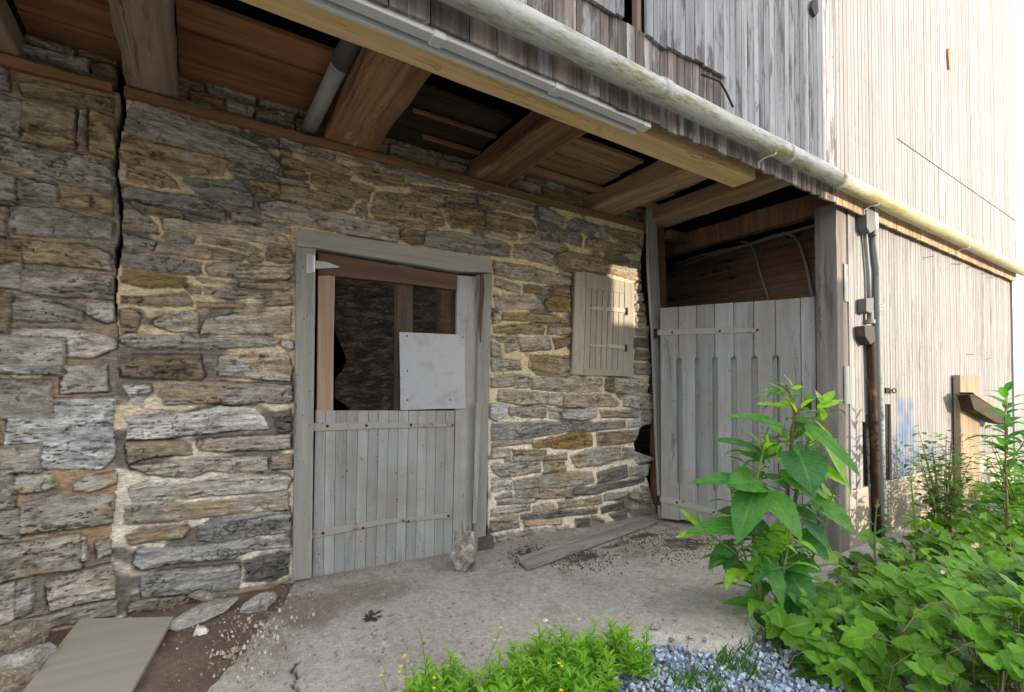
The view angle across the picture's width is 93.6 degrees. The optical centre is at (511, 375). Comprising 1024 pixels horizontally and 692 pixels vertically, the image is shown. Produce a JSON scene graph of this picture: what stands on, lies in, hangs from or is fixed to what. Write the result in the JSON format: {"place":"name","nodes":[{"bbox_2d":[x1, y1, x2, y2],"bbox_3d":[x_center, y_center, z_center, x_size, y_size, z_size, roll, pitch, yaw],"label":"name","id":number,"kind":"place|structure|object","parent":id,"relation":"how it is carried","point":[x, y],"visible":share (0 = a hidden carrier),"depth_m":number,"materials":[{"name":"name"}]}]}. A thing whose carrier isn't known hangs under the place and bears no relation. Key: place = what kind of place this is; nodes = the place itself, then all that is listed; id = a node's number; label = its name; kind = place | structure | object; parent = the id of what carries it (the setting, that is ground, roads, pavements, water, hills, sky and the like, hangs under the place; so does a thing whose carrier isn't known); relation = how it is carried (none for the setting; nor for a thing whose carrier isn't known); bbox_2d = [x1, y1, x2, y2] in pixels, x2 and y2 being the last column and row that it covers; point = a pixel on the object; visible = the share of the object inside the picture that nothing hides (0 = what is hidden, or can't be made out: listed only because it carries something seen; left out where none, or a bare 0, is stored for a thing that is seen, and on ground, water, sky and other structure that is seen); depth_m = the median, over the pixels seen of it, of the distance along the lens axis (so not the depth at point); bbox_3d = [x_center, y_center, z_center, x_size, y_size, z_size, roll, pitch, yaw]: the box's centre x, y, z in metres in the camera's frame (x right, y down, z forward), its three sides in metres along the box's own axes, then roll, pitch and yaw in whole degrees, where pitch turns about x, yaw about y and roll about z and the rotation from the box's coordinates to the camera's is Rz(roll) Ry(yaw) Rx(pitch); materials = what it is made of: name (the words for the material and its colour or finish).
{"place":"outdoors","nodes":[
{"label":"outdoors","id":0,"kind":"place"},
{"bbox_2d":[312,387,1023,691],"bbox_3d":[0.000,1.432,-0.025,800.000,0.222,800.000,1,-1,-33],"label":"ground","id":1,"kind":"structure","parent":0,"point":[1020,407],"depth_m":2.51,"materials":[{"name":"soil"}]},
{"bbox_2d":[0,663,42,691],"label":"boulder","id":2,"kind":"object","parent":1,"relation":"on","point":[11,677],"visible":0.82,"depth_m":1.97,"materials":[{"name":"beige stone"}]},
{"bbox_2d":[0,618,50,656],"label":"boulder","id":3,"kind":"object","parent":1,"relation":"on","point":[19,635],"visible":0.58,"depth_m":2.20,"materials":[{"name":"beige stone"}]},
{"bbox_2d":[0,30,122,630],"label":"stone pier","id":4,"kind":"structure","parent":1,"relation":"on","point":[61,240],"depth_m":2.51,"materials":[{"name":"grey stone"}]},
{"bbox_2d":[0,53,113,94],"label":"wall plate","id":5,"kind":"object","parent":4,"relation":"on","point":[14,63],"depth_m":2.50,"materials":[{"name":"brown wood"}]},
{"bbox_2d":[5,583,291,691],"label":"soil bank","id":6,"kind":"structure","parent":1,"relation":"on","point":[169,661],"depth_m":2.29,"materials":[{"name":"brown soil"}]},
{"bbox_2d":[0,642,57,666],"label":"boulder","id":7,"kind":"object","parent":6,"relation":"on","point":[41,654],"visible":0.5,"depth_m":2.09,"materials":[{"name":"stone"}]},
{"bbox_2d":[23,617,173,691],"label":"plywood board","id":8,"kind":"object","parent":6,"relation":"on","point":[103,655],"visible":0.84,"depth_m":2.14,"materials":[{"name":"beige wood"}]},
{"bbox_2d":[193,625,208,635],"bbox_3d":[-1.547,1.276,2.390,0.074,0.062,0.070,1,-1,-33],"label":"loose stone","id":9,"kind":"object","parent":6,"relation":"on","point":[200,630],"visible":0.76,"depth_m":2.38,"materials":[{"name":"white stone"}]},
{"bbox_2d":[169,596,238,630],"bbox_3d":[-1.637,1.264,2.564,0.139,0.060,0.346,-1,-1,36],"label":"flat stone","id":10,"kind":"object","parent":6,"relation":"on","point":[200,613],"visible":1,"depth_m":2.54,"materials":[{"name":"stone"}]},
{"bbox_2d":[188,590,224,601],"bbox_3d":[-1.758,1.274,2.774,0.179,0.088,0.096,1,-1,-33],"label":"loose stone","id":11,"kind":"object","parent":6,"relation":"on","point":[201,595],"visible":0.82,"depth_m":2.75,"materials":[{"name":"beige stone"}]},
{"bbox_2d":[239,592,276,613],"bbox_3d":[-1.425,1.288,2.716,0.108,0.087,0.207,-1,-1,32],"label":"loose stone","id":12,"kind":"object","parent":6,"relation":"on","point":[260,602],"visible":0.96,"depth_m":2.69,"materials":[{"name":"stone"}]},
{"bbox_2d":[110,72,656,617],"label":"stone wall","id":13,"kind":"structure","parent":1,"relation":"on","point":[216,214],"depth_m":3.05,"materials":[{"name":"grey stone"}]},
{"bbox_2d":[124,86,645,231],"bbox_3d":[-0.390,-1.550,3.868,4.258,0.058,0.147,1,-1,-33],"label":"wall plate","id":14,"kind":"object","parent":13,"relation":"on","point":[190,109],"depth_m":3.29,"materials":[{"name":"brown wood"}]},
{"bbox_2d":[300,39,361,135],"bbox_3d":[-1.085,-1.715,2.856,0.106,0.222,1.093,1,-1,-37],"label":"drain pipe","id":15,"kind":"object","parent":14,"relation":"on","point":[344,55],"visible":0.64,"depth_m":2.78,"materials":[{"name":"grey plastic"}]},
{"bbox_2d":[639,170,790,233],"bbox_3d":[1.855,-1.651,4.509,0.295,0.164,1.760,1,-1,-33],"label":"ceiling joist","id":16,"kind":"object","parent":14,"relation":"on","point":[716,196],"visible":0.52,"depth_m":4.42,"materials":[{"name":"brown wood"}]},
{"bbox_2d":[292,228,493,580],"bbox_3d":[-0.816,0.230,3.559,1.483,2.385,0.199,1,-1,-33],"label":"door frame","id":17,"kind":"object","parent":13,"relation":"attached to","point":[312,242],"visible":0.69,"depth_m":3.25,"materials":[{"name":"grey paint"}]},
{"bbox_2d":[306,252,476,576],"bbox_3d":[-0.812,0.274,3.512,1.313,2.200,0.090,1,-1,-33],"label":"stable door","id":18,"kind":"structure","parent":17,"relation":"attached to","point":[393,485],"depth_m":3.51,"materials":[{"name":"grey paint"}]},
{"bbox_2d":[394,264,412,410],"bbox_3d":[-0.816,0.088,3.615,0.121,2.450,0.070,1,-1,-33],"label":"post","id":19,"kind":"object","parent":17,"relation":"attached to","point":[400,320],"depth_m":3.59,"materials":[{"name":"brown wood"}]},
{"bbox_2d":[437,271,456,410],"bbox_3d":[-0.517,0.091,3.810,0.142,2.450,0.070,1,-1,-33],"label":"post","id":20,"kind":"object","parent":17,"relation":"attached to","point":[446,309],"visible":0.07,"depth_m":3.78,"materials":[{"name":"wood"}]},
{"bbox_2d":[569,272,633,376],"bbox_3d":[0.871,-0.479,4.637,0.814,0.974,0.073,1,-1,-33],"label":"shutter frame","id":21,"kind":"object","parent":13,"relation":"attached to","point":[581,282],"visible":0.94,"depth_m":4.51,"materials":[{"name":"beige paint"}]},
{"bbox_2d":[584,288,627,369],"bbox_3d":[0.906,-0.442,4.620,0.559,0.756,0.053,1,-1,-33],"label":"window shutter","id":22,"kind":"object","parent":21,"relation":"attached to","point":[604,346],"depth_m":4.61,"materials":[{"name":"beige paint"}]},
{"bbox_2d":[6,0,1016,552],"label":"barn","id":23,"kind":"structure","parent":1,"relation":"on","point":[878,94],"depth_m":4.25,"materials":[{"name":"wood"}]},
{"bbox_2d":[240,0,754,186],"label":"front beam","id":24,"kind":"structure","parent":23,"relation":"attached to","point":[655,141],"depth_m":2.47,"materials":[{"name":"brown wood"}]},
{"bbox_2d":[0,0,26,59],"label":"ceiling joist","id":25,"kind":"object","parent":24,"relation":"on","point":[12,41],"visible":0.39,"depth_m":2.34,"materials":[{"name":"brown wood"}]},
{"bbox_2d":[108,0,179,99],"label":"ceiling joist","id":26,"kind":"object","parent":24,"relation":"on","point":[145,32],"visible":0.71,"depth_m":2.34,"materials":[{"name":"brown wood"}]},
{"bbox_2d":[322,46,431,151],"bbox_3d":[-0.797,-1.690,2.847,0.353,0.184,1.650,1,-1,-33],"label":"ceiling joist","id":27,"kind":"object","parent":24,"relation":"on","point":[376,93],"visible":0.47,"depth_m":2.81,"materials":[{"name":"brown wood"}]},
{"bbox_2d":[302,0,650,134],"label":"metal channel","id":28,"kind":"object","parent":24,"relation":"attached to","point":[397,25],"visible":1,"depth_m":2.14,"materials":[{"name":"grey metal"}]},
{"bbox_2d":[467,111,587,185],"bbox_3d":[0.137,-1.675,3.456,0.313,0.175,1.650,1,-1,-33],"label":"ceiling joist","id":29,"kind":"object","parent":24,"relation":"on","point":[531,139],"visible":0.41,"depth_m":3.44,"materials":[{"name":"brown wood"}]},
{"bbox_2d":[585,160,707,215],"bbox_3d":[1.209,-1.663,4.154,0.322,0.174,1.650,1,-1,-33],"label":"ceiling joist","id":30,"kind":"object","parent":24,"relation":"on","point":[653,181],"visible":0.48,"depth_m":4.14,"materials":[{"name":"brown wood"}]},
{"bbox_2d":[664,229,688,243],"bbox_3d":[1.819,-1.521,5.295,0.518,0.152,0.133,1,-1,-45],"label":"beam stub","id":31,"kind":"object","parent":23,"relation":"attached to","point":[674,236],"visible":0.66,"depth_m":5.18,"materials":[{"name":"brown wood"}]},
{"bbox_2d":[700,73,733,107],"bbox_3d":[1.272,-1.770,2.974,0.328,0.132,0.014,1,-1,-33],"label":"cable","id":32,"kind":"object","parent":23,"relation":"attached to","point":[721,84],"visible":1,"depth_m":2.99,"materials":[{"name":"metal"}]},
{"bbox_2d":[670,241,769,299],"bbox_3d":[2.865,-1.367,6.764,0.024,0.881,1.536,1,-1,-33],"label":"conduit","id":33,"kind":"object","parent":23,"relation":"attached to","point":[760,274],"visible":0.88,"depth_m":6.27,"materials":[{"name":"grey metal"}]},
{"bbox_2d":[439,0,1023,275],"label":"gutter pipe","id":34,"kind":"object","parent":23,"relation":"attached to","point":[528,24],"visible":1,"depth_m":2.65,"materials":[{"name":"white metal"}]},
{"bbox_2d":[666,224,814,270],"bbox_3d":[3.004,-1.713,6.556,0.036,0.130,2.276,1,-1,-33],"label":"conduit","id":35,"kind":"object","parent":23,"relation":"attached to","point":[752,243],"visible":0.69,"depth_m":6.41,"materials":[{"name":"grey metal"}]},
{"bbox_2d":[668,231,813,296],"bbox_3d":[2.994,-1.330,6.564,0.034,0.904,2.100,1,-1,-33],"label":"conduit","id":36,"kind":"object","parent":23,"relation":"attached to","point":[803,258],"visible":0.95,"depth_m":5.87,"materials":[{"name":"grey metal"}]},
{"bbox_2d":[809,0,817,17],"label":"hanging bracket","id":37,"kind":"object","parent":23,"relation":"attached to","point":[813,7],"visible":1,"depth_m":3.67,"materials":[{"name":"metal"}]},
{"bbox_2d":[858,298,874,323],"bbox_3d":[3.103,-0.571,4.206,0.204,0.222,0.072,1,-1,-33],"label":"junction box","id":38,"kind":"object","parent":23,"relation":"attached to","point":[865,305],"visible":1,"depth_m":4.17,"materials":[{"name":"grey metal"}]},
{"bbox_2d":[856,207,878,236],"bbox_3d":[3.138,-1.365,4.242,0.259,0.263,0.080,1,-1,-33],"label":"junction box","id":39,"kind":"object","parent":23,"relation":"attached to","point":[868,222],"visible":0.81,"depth_m":4.19,"materials":[{"name":"white metal"}]},
{"bbox_2d":[863,234,871,297],"bbox_3d":[3.129,-1.046,4.249,0.125,0.748,0.036,1,-1,-33],"label":"conduit","id":40,"kind":"object","parent":23,"relation":"attached to","point":[867,265],"visible":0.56,"depth_m":4.25,"materials":[{"name":"grey metal"}]},
{"bbox_2d":[855,326,881,537],"bbox_3d":[3.114,0.491,4.194,0.332,1.859,0.080,1,-1,-33],"label":"rusty pipe","id":41,"kind":"object","parent":23,"relation":"attached to","point":[864,335],"visible":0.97,"depth_m":4.22,"materials":[{"name":"metal"}]},
{"bbox_2d":[870,235,886,536],"bbox_3d":[3.299,0.084,4.334,0.198,2.741,0.064,1,-1,-33],"label":"conduit","id":42,"kind":"object","parent":23,"relation":"attached to","point":[877,294],"visible":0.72,"depth_m":4.33,"materials":[{"name":"grey metal"}]},
{"bbox_2d":[885,388,896,393],"bbox_3d":[3.553,0.140,4.513,0.178,0.054,0.036,1,-1,-33],"label":"hasp","id":43,"kind":"object","parent":23,"relation":"attached to","point":[887,390],"visible":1,"depth_m":4.50,"materials":[{"name":"metal"}]},
{"bbox_2d":[947,48,952,69],"bbox_3d":[4.906,-3.546,5.395,0.136,0.260,0.015,1,-1,-33],"label":"siding vent slit","id":44,"kind":"object","parent":23,"relation":"attached to","point":[949,61],"visible":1,"depth_m":5.37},
{"bbox_2d":[208,513,994,691],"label":"concrete apron","id":45,"kind":"object","parent":1,"relation":"on","point":[358,654],"visible":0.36,"depth_m":2.82,"materials":[{"name":"grey concrete"}]},
{"bbox_2d":[261,623,269,628],"bbox_3d":[-1.283,1.308,2.510,0.046,0.026,0.029,1,-1,-33],"label":"stone","id":46,"kind":"object","parent":45,"relation":"on","point":[264,625],"visible":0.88,"depth_m":2.50,"materials":[{"name":"grey stone"}]},
{"bbox_2d":[362,609,381,621],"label":"leaf litter","id":47,"kind":"object","parent":45,"relation":"on","point":[369,618],"visible":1,"depth_m":2.65,"materials":[{"name":"plant"}]},
{"bbox_2d":[380,674,391,691],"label":"wildflower","id":48,"kind":"object","parent":45,"relation":"on","point":[381,675],"visible":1,"depth_m":1.89,"materials":[{"name":"green plant"}]},
{"bbox_2d":[398,654,406,691],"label":"wildflower","id":49,"kind":"object","parent":45,"relation":"on","point":[403,657],"visible":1,"depth_m":1.86,"materials":[{"name":"yellow plant"}]},
{"bbox_2d":[418,629,431,680],"bbox_3d":[-0.357,1.197,1.994,0.043,0.273,0.096,0,-1,-24],"label":"wildflower","id":50,"kind":"object","parent":45,"relation":"on","point":[424,655],"visible":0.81,"depth_m":2.00,"materials":[{"name":"green plant"}]},
{"bbox_2d":[114,553,753,691],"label":"pebbles","id":51,"kind":"object","parent":45,"relation":"on","point":[233,651],"visible":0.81,"depth_m":2.37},
{"bbox_2d":[432,676,438,691],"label":"wildflower","id":52,"kind":"object","parent":45,"relation":"on","point":[434,677],"visible":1,"depth_m":1.84,"materials":[{"name":"yellow plant"}]},
{"bbox_2d":[451,530,477,571],"bbox_3d":[-0.333,1.247,3.396,0.184,0.281,0.237,0,-1,7],"label":"doorstop rock","id":53,"kind":"object","parent":45,"relation":"on","point":[463,554],"visible":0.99,"depth_m":3.33,"materials":[{"name":"grey stone"}]},
{"bbox_2d":[473,627,502,690],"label":"wildflower","id":54,"kind":"object","parent":45,"relation":"on","point":[490,653],"visible":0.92,"depth_m":2.01,"materials":[{"name":"green plant"}]},
{"bbox_2d":[518,516,657,569],"bbox_3d":[0.708,1.385,4.100,0.178,0.085,1.850,-1,-1,45],"label":"loose plank","id":55,"kind":"object","parent":45,"relation":"on","point":[538,558],"visible":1,"depth_m":3.92,"materials":[{"name":"grey wood"}]},
{"bbox_2d":[499,522,750,581],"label":"dirt crumbs","id":56,"kind":"object","parent":45,"relation":"on","point":[527,551],"visible":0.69,"depth_m":3.85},
{"bbox_2d":[650,622,660,629],"bbox_3d":[0.786,1.371,2.638,0.082,0.036,0.054,1,-1,-33],"label":"stone","id":57,"kind":"object","parent":45,"relation":"on","point":[656,625],"visible":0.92,"depth_m":2.62,"materials":[{"name":"stone"}]},
{"bbox_2d":[646,204,666,517],"bbox_3d":[1.475,-0.160,5.012,0.364,3.313,0.180,1,-1,-33],"label":"gate post","id":58,"kind":"object","parent":45,"relation":"on","point":[656,270],"visible":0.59,"depth_m":4.91,"materials":[{"name":"grey wood"}]},
{"bbox_2d":[654,297,817,536],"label":"barn gate","id":59,"kind":"structure","parent":58,"relation":"attached to","point":[718,363],"depth_m":4.57,"materials":[{"name":"grey paint"}]},
{"bbox_2d":[668,637,674,642],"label":"stone","id":60,"kind":"object","parent":45,"relation":"on","point":[671,640],"visible":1,"depth_m":2.49,"materials":[{"name":"beige stone"}]},
{"bbox_2d":[686,633,693,638],"bbox_3d":[0.944,1.375,2.538,0.049,0.027,0.033,0,-1,-17],"label":"stone","id":61,"kind":"object","parent":45,"relation":"on","point":[690,635],"visible":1,"depth_m":2.53,"materials":[{"name":"beige stone"}]},
{"bbox_2d":[858,500,901,573],"bbox_3d":[2.527,1.169,3.326,0.254,0.622,0.282,0,-1,26],"label":"leafy sapling","id":62,"kind":"object","parent":45,"relation":"on","point":[872,546],"visible":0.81,"depth_m":3.33,"materials":[{"name":"green plant"}]},
{"bbox_2d":[903,474,925,560],"bbox_3d":[3.167,1.126,3.756,0.220,0.722,0.171,0,-1,9],"label":"leafy sapling","id":63,"kind":"object","parent":45,"relation":"on","point":[913,506],"visible":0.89,"depth_m":3.75,"materials":[{"name":"green plant"}]},
{"bbox_2d":[895,425,997,536],"bbox_3d":[3.786,0.975,4.261,0.734,1.043,0.657,0,-1,-13],"label":"shrub","id":64,"kind":"object","parent":45,"relation":"on","point":[948,507],"visible":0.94,"depth_m":4.22,"materials":[{"name":"green plant"}]},
{"bbox_2d":[675,375,859,626],"bbox_3d":[1.618,0.730,2.877,1.271,1.470,0.727,1,-1,-33],"label":"tall plant","id":65,"kind":"object","parent":1,"relation":"on","point":[806,471],"visible":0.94,"depth_m":2.80,"materials":[{"name":"green plant"}]},
{"bbox_2d":[747,466,1023,691],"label":"bramble thicket","id":66,"kind":"object","parent":1,"relation":"on","point":[853,640],"visible":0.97,"depth_m":2.36,"materials":[{"name":"green plant"}]},
{"bbox_2d":[953,375,1008,505],"bbox_3d":[5.585,0.748,5.716,1.620,1.503,0.193,1,-1,-33],"label":"timber brace","id":67,"kind":"object","parent":1,"relation":"on","point":[967,397],"visible":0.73,"depth_m":5.50,"materials":[{"name":"beige wood"}]},
{"bbox_2d":[960,429,1023,536],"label":"shrub","id":68,"kind":"object","parent":1,"relation":"on","point":[1016,489],"visible":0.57,"depth_m":4.26,"materials":[{"name":"green plant"}]},
{"bbox_2d":[962,381,1023,562],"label":"tall weed","id":69,"kind":"object","parent":1,"relation":"on","point":[1005,442],"visible":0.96,"depth_m":3.67,"materials":[{"name":"green plant"}]},
{"bbox_2d":[999,429,1023,482],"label":"shrub","id":70,"kind":"object","parent":1,"relation":"on","point":[1017,463],"visible":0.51,"depth_m":4.83,"materials":[{"name":"green plant"}]},
{"bbox_2d":[567,633,915,691],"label":"gravel","id":71,"kind":"structure","parent":0,"point":[663,654],"depth_m":2.29,"materials":[{"name":"grey gravel"}]},
{"bbox_2d":[399,614,661,691],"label":"weed patch","id":72,"kind":"object","parent":71,"relation":"on","point":[584,659],"visible":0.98,"depth_m":2.11,"materials":[{"name":"green plant"}]},
{"bbox_2d":[558,662,567,689],"bbox_3d":[0.184,1.250,1.909,0.084,0.197,0.045,1,-1,-38],"label":"wildflower","id":73,"kind":"object","parent":71,"relation":"on","point":[559,663],"visible":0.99,"depth_m":1.92,"materials":[{"name":"green plant"}]},
{"bbox_2d":[660,623,800,691],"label":"grass tufts","id":74,"kind":"object","parent":71,"relation":"on","point":[722,660],"visible":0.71,"depth_m":2.33,"materials":[{"name":"green plant"}]},
{"bbox_2d":[1012,0,1023,386],"label":"sky","id":75,"kind":"structure","parent":0,"point":[1017,5],"materials":[{"name":"white"}]}
]}

